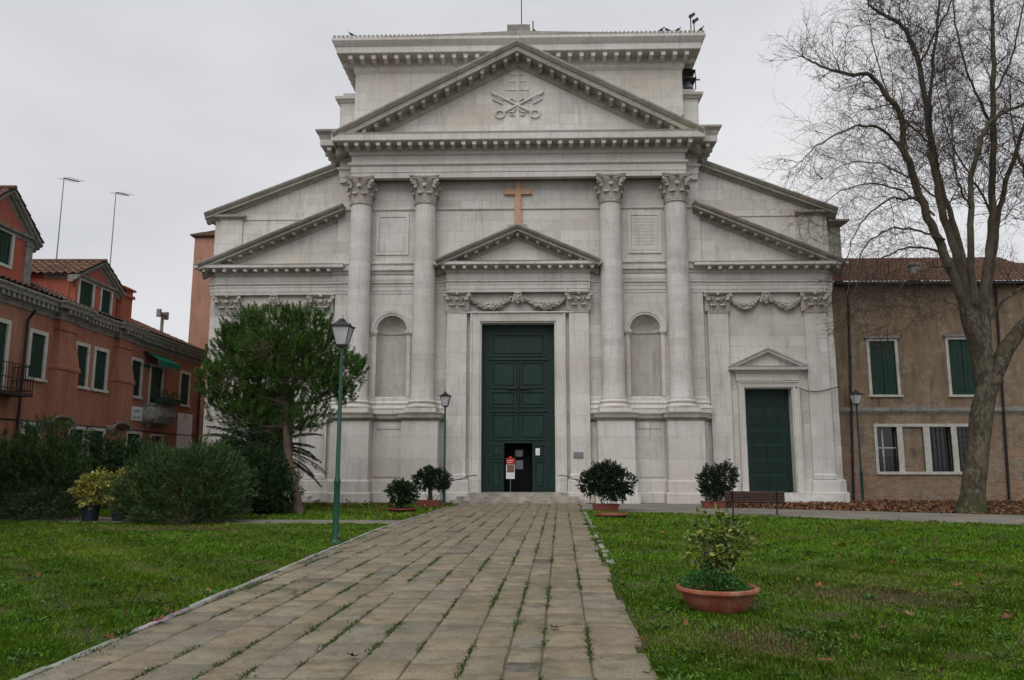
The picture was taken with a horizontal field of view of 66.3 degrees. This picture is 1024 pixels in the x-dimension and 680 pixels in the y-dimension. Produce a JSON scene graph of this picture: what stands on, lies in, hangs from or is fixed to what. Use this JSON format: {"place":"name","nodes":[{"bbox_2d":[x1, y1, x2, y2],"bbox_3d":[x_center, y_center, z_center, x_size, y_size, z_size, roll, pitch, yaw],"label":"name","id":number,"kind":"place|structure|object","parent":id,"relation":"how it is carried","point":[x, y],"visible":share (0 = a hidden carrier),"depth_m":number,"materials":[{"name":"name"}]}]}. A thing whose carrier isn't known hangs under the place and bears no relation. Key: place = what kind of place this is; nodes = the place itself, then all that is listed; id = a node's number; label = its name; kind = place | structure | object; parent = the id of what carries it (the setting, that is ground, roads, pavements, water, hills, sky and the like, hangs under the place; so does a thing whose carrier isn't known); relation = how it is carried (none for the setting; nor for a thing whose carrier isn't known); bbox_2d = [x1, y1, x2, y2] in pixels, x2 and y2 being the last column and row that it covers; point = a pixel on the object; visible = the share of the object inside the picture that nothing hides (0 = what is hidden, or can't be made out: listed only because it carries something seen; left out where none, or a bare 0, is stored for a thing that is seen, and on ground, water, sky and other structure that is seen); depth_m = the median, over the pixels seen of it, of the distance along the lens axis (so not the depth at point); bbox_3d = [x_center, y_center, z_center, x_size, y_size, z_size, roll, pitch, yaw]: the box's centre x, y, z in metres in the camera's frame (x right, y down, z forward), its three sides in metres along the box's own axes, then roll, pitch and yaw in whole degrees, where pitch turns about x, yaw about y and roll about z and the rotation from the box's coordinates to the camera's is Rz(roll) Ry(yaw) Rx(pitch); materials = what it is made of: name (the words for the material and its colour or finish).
{"place":"outdoors","nodes":[
{"label":"outdoors","id":0,"kind":"place"},
{"bbox_2d":[1,516,400,523],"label":"side path","id":1,"kind":"structure","parent":0,"point":[242,521],"depth_m":21.77,"materials":[{"name":"grey stone"}]},
{"bbox_2d":[0,482,81,521],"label":"grass bush","id":2,"kind":"object","parent":1,"relation":"on","point":[32,510],"visible":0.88,"depth_m":21.89,"materials":[{"name":"green plant"}]},
{"bbox_2d":[0,410,100,519],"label":"evergreen bush","id":3,"kind":"object","parent":1,"relation":"on","point":[45,462],"visible":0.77,"depth_m":22.92,"materials":[{"name":"green plant"}]},
{"bbox_2d":[68,467,114,520],"bbox_3d":[-11.841,4.340,22.149,1.148,1.549,1.211,-8,-12,41],"label":"potted shrub","id":4,"kind":"object","parent":1,"relation":"on","point":[90,507],"visible":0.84,"depth_m":21.94,"materials":[{"name":"yellow plant"}]},
{"bbox_2d":[101,466,144,520],"bbox_3d":[-10.907,4.327,22.078,1.489,1.550,1.320,0,-9,2],"label":"potted shrub","id":5,"kind":"object","parent":1,"relation":"on","point":[114,514],"visible":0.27,"depth_m":21.91,"materials":[{"name":"green plant"}]},
{"bbox_2d":[93,430,260,525],"bbox_3d":[-9.177,3.731,21.656,4.116,2.610,3.492,0,-9,2],"label":"oleander bush","id":6,"kind":"object","parent":1,"relation":"on","point":[194,497],"visible":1,"depth_m":21.10,"materials":[{"name":"green plant"}]},
{"bbox_2d":[27,503,658,679],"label":"path","id":7,"kind":"structure","parent":0,"point":[277,655],"depth_m":8.05,"materials":[{"name":"grey stone"}]},
{"bbox_2d":[11,508,614,679],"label":"kerb","id":8,"kind":"structure","parent":7,"relation":"on","point":[30,674],"depth_m":9.06,"materials":[{"name":"grey stone"}]},
{"bbox_2d":[102,630,121,638],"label":"fallen leaf","id":9,"kind":"object","parent":8,"relation":"on","point":[107,635],"visible":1,"depth_m":6.99,"materials":[{"name":"brown plant"}]},
{"bbox_2d":[143,614,166,621],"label":"fallen leaf","id":10,"kind":"object","parent":8,"relation":"on","point":[161,617],"visible":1,"depth_m":7.78,"materials":[{"name":"brown plant"}]},
{"bbox_2d":[31,508,674,679],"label":"joint weeds","id":11,"kind":"object","parent":7,"relation":"on","point":[470,649],"visible":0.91,"depth_m":8.52,"materials":[{"name":"green plant"}]},
{"bbox_2d":[0,499,1023,679],"bbox_3d":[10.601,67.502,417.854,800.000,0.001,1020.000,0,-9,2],"label":"ground","id":12,"kind":"structure","parent":0,"point":[724,640],"depth_m":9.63,"materials":[{"name":"green plant"}]},
{"bbox_2d":[0,185,207,508],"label":"red house","id":13,"kind":"structure","parent":12,"relation":"on","point":[81,346],"depth_m":29.96,"materials":[{"name":"brown paint"}]},
{"bbox_2d":[0,318,11,389],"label":"window","id":14,"kind":"structure","parent":13,"relation":"in","point":[3,352],"depth_m":25.48,"materials":[{"name":"green wood"}]},
{"bbox_2d":[20,421,41,468],"bbox_3d":[-16.545,3.813,26.783,0.190,2.010,1.060,0,-9,0],"label":"window","id":15,"kind":"structure","parent":13,"relation":"in","point":[23,429],"depth_m":26.86,"materials":[{"name":"white stone"}]},
{"bbox_2d":[24,328,48,382],"bbox_3d":[-16.515,0.538,27.198,0.250,1.770,1.200,0,-9,0],"label":"window","id":16,"kind":"structure","parent":13,"relation":"in","point":[35,350],"depth_m":27.26,"materials":[{"name":"green wood"}]},
{"bbox_2d":[56,177,83,258],"bbox_3d":[-18.402,-4.260,32.365,0.718,5.097,0.823,-2,-9,15],"label":"roof antenna","id":17,"kind":"object","parent":13,"relation":"attached to","point":[72,180],"visible":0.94,"depth_m":32.19,"materials":[{"name":"grey metal"}]},
{"bbox_2d":[65,426,85,473],"bbox_3d":[-16.545,4.249,29.549,0.190,2.010,1.160,0,-9,0],"label":"window","id":18,"kind":"structure","parent":13,"relation":"in","point":[78,427],"depth_m":29.83,"materials":[{"name":"white stone"}]},
{"bbox_2d":[77,341,90,389],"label":"window","id":19,"kind":"structure","parent":13,"relation":"in","point":[81,351],"depth_m":30.22,"materials":[{"name":"green wood"}]},
{"bbox_2d":[87,427,105,472],"bbox_3d":[-16.545,4.475,30.981,0.190,2.010,1.260,0,-9,0],"label":"window","id":20,"kind":"structure","parent":13,"relation":"in","point":[100,430],"depth_m":31.19,"materials":[{"name":"white stone"}]},
{"bbox_2d":[89,346,109,392],"bbox_3d":[-16.515,1.196,31.372,0.250,1.770,1.250,0,-9,0],"label":"window","id":21,"kind":"structure","parent":13,"relation":"in","point":[98,366],"depth_m":31.42,"materials":[{"name":"green wood"}]},
{"bbox_2d":[110,192,132,264],"bbox_3d":[-18.002,-3.924,35.763,0.718,5.891,0.823,-2,-9,15],"label":"roof antenna","id":22,"kind":"object","parent":13,"relation":"on","point":[113,219],"visible":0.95,"depth_m":35.66,"materials":[{"name":"grey metal"}]},
{"bbox_2d":[125,431,141,462],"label":"window","id":23,"kind":"structure","parent":13,"relation":"in","point":[131,433],"depth_m":34.07,"materials":[{"name":"white stone"}]},
{"bbox_2d":[131,406,142,420],"bbox_3d":[-16.471,3.232,34.366,0.057,0.600,1.100,0,-9,0],"label":"street name plate","id":24,"kind":"object","parent":13,"relation":"attached to","point":[136,414],"visible":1,"depth_m":34.35,"materials":[{"name":"white stone"}]},
{"bbox_2d":[132,356,143,398],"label":"window","id":25,"kind":"structure","parent":13,"relation":"in","point":[137,372],"depth_m":34.58,"materials":[{"name":"green wood"}]},
{"bbox_2d":[147,363,164,403],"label":"window","id":26,"kind":"structure","parent":13,"relation":"in","point":[155,376],"depth_m":36.25,"materials":[{"name":"green wood"}]},
{"bbox_2d":[150,434,163,454],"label":"window","id":27,"kind":"structure","parent":13,"relation":"in","point":[153,436],"depth_m":36.61,"materials":[{"name":"white stone"}]},
{"bbox_2d":[152,387,181,405],"bbox_3d":[-15.867,2.612,36.174,0.813,0.707,2.879,0,-9,0],"label":"flower box","id":28,"kind":"object","parent":13,"relation":"on","point":[171,400],"visible":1,"depth_m":35.73,"materials":[{"name":"green paint"}]},
{"bbox_2d":[176,413,192,448],"bbox_3d":[-16.468,4.595,39.415,0.044,1.760,1.700,0,-9,0],"label":"notice banner","id":29,"kind":"object","parent":13,"relation":"attached to","point":[184,424],"visible":0.98,"depth_m":39.37,"materials":[{"name":"white paper"}]},
{"bbox_2d":[178,370,190,407],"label":"window","id":30,"kind":"structure","parent":13,"relation":"in","point":[184,387],"depth_m":39.57,"materials":[{"name":"green wood"}]},
{"bbox_2d":[57,427,184,509],"bbox_3d":[-13.673,4.558,27.962,4.478,2.938,2.962,0,-9,2],"label":"laurel bush","id":31,"kind":"object","parent":12,"relation":"on","point":[117,451],"visible":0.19,"depth_m":27.57,"materials":[{"name":"green plant"}]},
{"bbox_2d":[188,230,214,481],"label":"chapel annex","id":32,"kind":"object","parent":12,"relation":"on","point":[199,321],"visible":0.14,"depth_m":44.26,"materials":[{"name":"orange paint"}]},
{"bbox_2d":[198,428,306,515],"bbox_3d":[-8.525,4.216,25.405,3.609,2.817,3.084,0,-9,2],"label":"viburnum bush","id":33,"kind":"object","parent":12,"relation":"on","point":[270,469],"visible":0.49,"depth_m":24.87,"materials":[{"name":"green plant"}]},
{"bbox_2d":[194,397,326,493],"bbox_3d":[-9.179,4.064,28.806,5.016,4.157,4.804,0,-9,2],"label":"palm tree","id":34,"kind":"object","parent":12,"relation":"on","point":[246,433],"visible":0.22,"depth_m":28.54,"materials":[{"name":"green plant"}]},
{"bbox_2d":[99,499,451,517],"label":"scattered leaves","id":35,"kind":"object","parent":12,"relation":"on","point":[327,504],"visible":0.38,"depth_m":28.18,"materials":[{"name":"brown plant"}]},
{"bbox_2d":[190,299,370,513],"bbox_3d":[-7.618,2.142,25.712,5.859,7.158,4.526,0,-9,2],"label":"pine tree","id":36,"kind":"object","parent":12,"relation":"on","point":[253,345],"visible":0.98,"depth_m":25.54,"materials":[{"name":"green plant"}]},
{"bbox_2d":[329,318,355,543],"bbox_3d":[-3.545,1.786,16.084,0.456,4.682,0.451,0,-9,2],"label":"street lamp","id":37,"kind":"object","parent":12,"relation":"on","point":[342,330],"visible":0.96,"depth_m":16.11,"materials":[{"name":"green metal"}]},
{"bbox_2d":[383,477,421,512],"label":"potted shrub","id":38,"kind":"object","parent":12,"relation":"on","point":[407,489],"visible":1,"depth_m":25.96,"materials":[{"name":"green plant"}]},
{"bbox_2d":[411,464,453,506],"bbox_3d":[-2.991,5.426,29.253,1.645,1.607,1.126,0,-9,2],"label":"potted shrub","id":39,"kind":"object","parent":12,"relation":"on","point":[429,475],"visible":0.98,"depth_m":29.12,"materials":[{"name":"green plant"}]},
{"bbox_2d":[439,390,450,504],"bbox_3d":[-2.648,4.211,30.886,0.456,4.501,0.451,0,-9,2],"label":"street lamp","id":40,"kind":"object","parent":12,"relation":"on","point":[445,397],"visible":0.84,"depth_m":30.99,"materials":[{"name":"green metal"}]},
{"bbox_2d":[0,520,1023,679],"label":"lawn weeds","id":41,"kind":"object","parent":12,"relation":"on","point":[661,626],"visible":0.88,"depth_m":8.98,"materials":[{"name":"green plant"}]},
{"bbox_2d":[0,528,1023,679],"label":"clover","id":42,"kind":"object","parent":12,"relation":"on","point":[739,661],"visible":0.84,"depth_m":9.73,"materials":[{"name":"green plant"}]},
{"bbox_2d":[5,516,1023,671],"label":"lawn leaves","id":43,"kind":"object","parent":12,"relation":"on","point":[685,622],"visible":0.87,"depth_m":12.23,"materials":[{"name":"brown plant"}]},
{"bbox_2d":[193,0,849,503],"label":"church","id":44,"kind":"structure","parent":12,"relation":"on","point":[521,242],"depth_m":33.98,"materials":[{"name":"stone"}]},
{"bbox_2d":[253,391,292,486],"bbox_3d":[-10.358,4.371,34.047,1.970,4.350,0.110,0,-9,2],"label":"side door","id":45,"kind":"structure","parent":44,"relation":"in","point":[257,391],"depth_m":34.22,"materials":[{"name":"green paint"}]},
{"bbox_2d":[506,456,514,491],"bbox_3d":[-0.066,5.657,33.055,0.335,1.500,0.334,-6,-11,35],"label":"poster stand","id":46,"kind":"object","parent":44,"relation":"on","point":[510,467],"visible":1,"depth_m":33.05,"materials":[{"name":"white paper"}]},
{"bbox_2d":[481,325,554,491],"bbox_3d":[0.267,2.888,33.757,3.140,7.190,0.180,0,-9,2],"label":"main door","id":47,"kind":"structure","parent":44,"relation":"in","point":[518,389],"depth_m":33.81,"materials":[{"name":"green paint"}]},
{"bbox_2d":[515,450,522,468],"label":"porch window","id":48,"kind":"structure","parent":44,"relation":"in","point":[518,463],"depth_m":34.17,"materials":[{"name":"grey glass"}]},
{"bbox_2d":[574,452,582,456],"bbox_3d":[2.770,4.790,32.710,0.400,0.220,0.038,0,-9,2],"label":"wall plaque","id":49,"kind":"object","parent":44,"relation":"attached to","point":[578,454],"depth_m":32.69,"materials":[{"name":"grey stone"}]},
{"bbox_2d":[682,69,699,89],"bbox_3d":[8.473,-12.228,37.246,0.850,1.000,0.700,0,-9,2],"label":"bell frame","id":50,"kind":"object","parent":44,"relation":"on","point":[689,80],"visible":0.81,"depth_m":37.03,"materials":[{"name":"metal"}]},
{"bbox_2d":[689,13,694,32],"bbox_3d":[8.264,-14.555,35.948,0.292,0.951,0.180,0,-9,2],"label":"floodlight","id":51,"kind":"object","parent":44,"relation":"on","point":[691,15],"visible":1,"depth_m":35.95,"materials":[{"name":"metal"}]},
{"bbox_2d":[692,17,698,29],"bbox_3d":[8.409,-14.432,35.925,0.292,0.701,0.180,0,-9,2],"label":"floodlight","id":52,"kind":"object","parent":44,"relation":"on","point":[695,20],"visible":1,"depth_m":35.91,"materials":[{"name":"metal"}]},
{"bbox_2d":[745,389,792,491],"bbox_3d":[10.904,4.283,33.489,1.970,4.350,0.110,0,-9,2],"label":"side door","id":53,"kind":"structure","parent":44,"relation":"in","point":[767,410],"depth_m":33.47,"materials":[{"name":"green paint"}]},
{"bbox_2d":[795,386,838,391],"bbox_3d":[12.947,2.084,33.196,1.900,0.239,0.050,0,-9,1],"label":"cable","id":54,"kind":"object","parent":44,"relation":"attached to","point":[817,391],"visible":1,"depth_m":33.18,"materials":[{"name":"metal"}]},
{"bbox_2d":[575,458,638,511],"bbox_3d":[3.224,4.907,26.544,2.186,1.794,1.502,0,-9,2],"label":"potted shrub","id":55,"kind":"object","parent":12,"relation":"on","point":[604,475],"visible":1,"depth_m":26.34,"materials":[{"name":"green plant"}]},
{"bbox_2d":[595,513,627,517],"bbox_3d":[2.998,5.307,23.705,1.000,0.100,1.000,0,-9,2],"label":"shallow bowl","id":56,"kind":"object","parent":12,"relation":"on","point":[610,514],"visible":0.94,"depth_m":23.49,"materials":[{"name":"brown ceramic"}]},
{"bbox_2d":[676,503,759,615],"bbox_3d":[2.275,2.394,8.672,0.939,1.172,0.900,0,-9,2],"label":"terracotta planter","id":57,"kind":"object","parent":12,"relation":"on","point":[724,592],"visible":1,"depth_m":8.55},
{"bbox_2d":[848,388,864,502],"bbox_3d":[14.226,4.316,32.122,0.456,4.679,0.451,0,-9,2],"label":"street lamp","id":58,"kind":"object","parent":12,"relation":"on","point":[855,396],"visible":0.91,"depth_m":32.19,"materials":[{"name":"green metal"}]},
{"bbox_2d":[725,499,1023,514],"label":"leaf litter","id":59,"kind":"object","parent":12,"relation":"on","point":[944,506],"visible":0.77,"depth_m":28.43,"materials":[{"name":"brown plant"}]},
{"bbox_2d":[748,0,1023,512],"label":"plane tree","id":60,"kind":"object","parent":12,"relation":"on","point":[989,368],"visible":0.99,"depth_m":26.92,"materials":[{"name":"brown plant"}]},
{"bbox_2d":[1000,612,1012,617],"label":"fallen leaf","id":61,"kind":"object","parent":12,"relation":"on","point":[1006,615],"visible":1,"depth_m":8.01,"materials":[{"name":"brown plant"}]},
{"bbox_2d":[0,0,1023,342],"label":"sky","id":62,"kind":"structure","parent":0,"point":[188,109],"materials":[{"name":"grey"}]},
{"bbox_2d":[580,503,1023,524],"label":"pavement","id":63,"kind":"structure","parent":0,"point":[835,514],"depth_m":25.26,"materials":[{"name":"grey stone"}]},
{"bbox_2d":[695,459,739,507],"bbox_3d":[7.469,5.199,28.468,1.691,1.812,1.237,0,-9,2],"label":"potted shrub","id":64,"kind":"object","parent":63,"relation":"on","point":[716,488],"visible":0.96,"depth_m":28.28,"materials":[{"name":"green plant"}]},
{"bbox_2d":[724,491,784,515],"bbox_3d":[7.593,5.103,24.535,1.780,0.774,0.701,-3,-9,16],"label":"park bench","id":65,"kind":"object","parent":63,"relation":"on","point":[733,497],"visible":0.98,"depth_m":24.34,"materials":[{"name":"wood"}]},
{"bbox_2d":[831,257,1023,500],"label":"plastered house","id":66,"kind":"structure","parent":0,"point":[913,416],"depth_m":34.48,"materials":[{"name":"brown paint"}]},
{"bbox_2d":[864,336,903,396],"bbox_3d":[16.433,1.173,34.722,1.521,2.709,0.270,0,-9,2],"label":"window","id":67,"kind":"structure","parent":66,"relation":"in","point":[881,384],"depth_m":34.72,"materials":[{"name":"green wood"}]},
{"bbox_2d":[873,424,967,473],"bbox_3d":[18.102,4.751,34.174,4.608,2.183,0.310,0,-9,2],"label":"window","id":68,"kind":"structure","parent":66,"relation":"in","point":[936,451],"depth_m":34.20,"materials":[{"name":"white stone"}]},
{"bbox_2d":[942,334,974,396],"bbox_3d":[19.940,1.134,34.634,1.616,2.775,0.270,0,-9,2],"label":"window","id":69,"kind":"structure","parent":66,"relation":"in","point":[961,383],"depth_m":34.64,"materials":[{"name":"green wood"}]}
]}

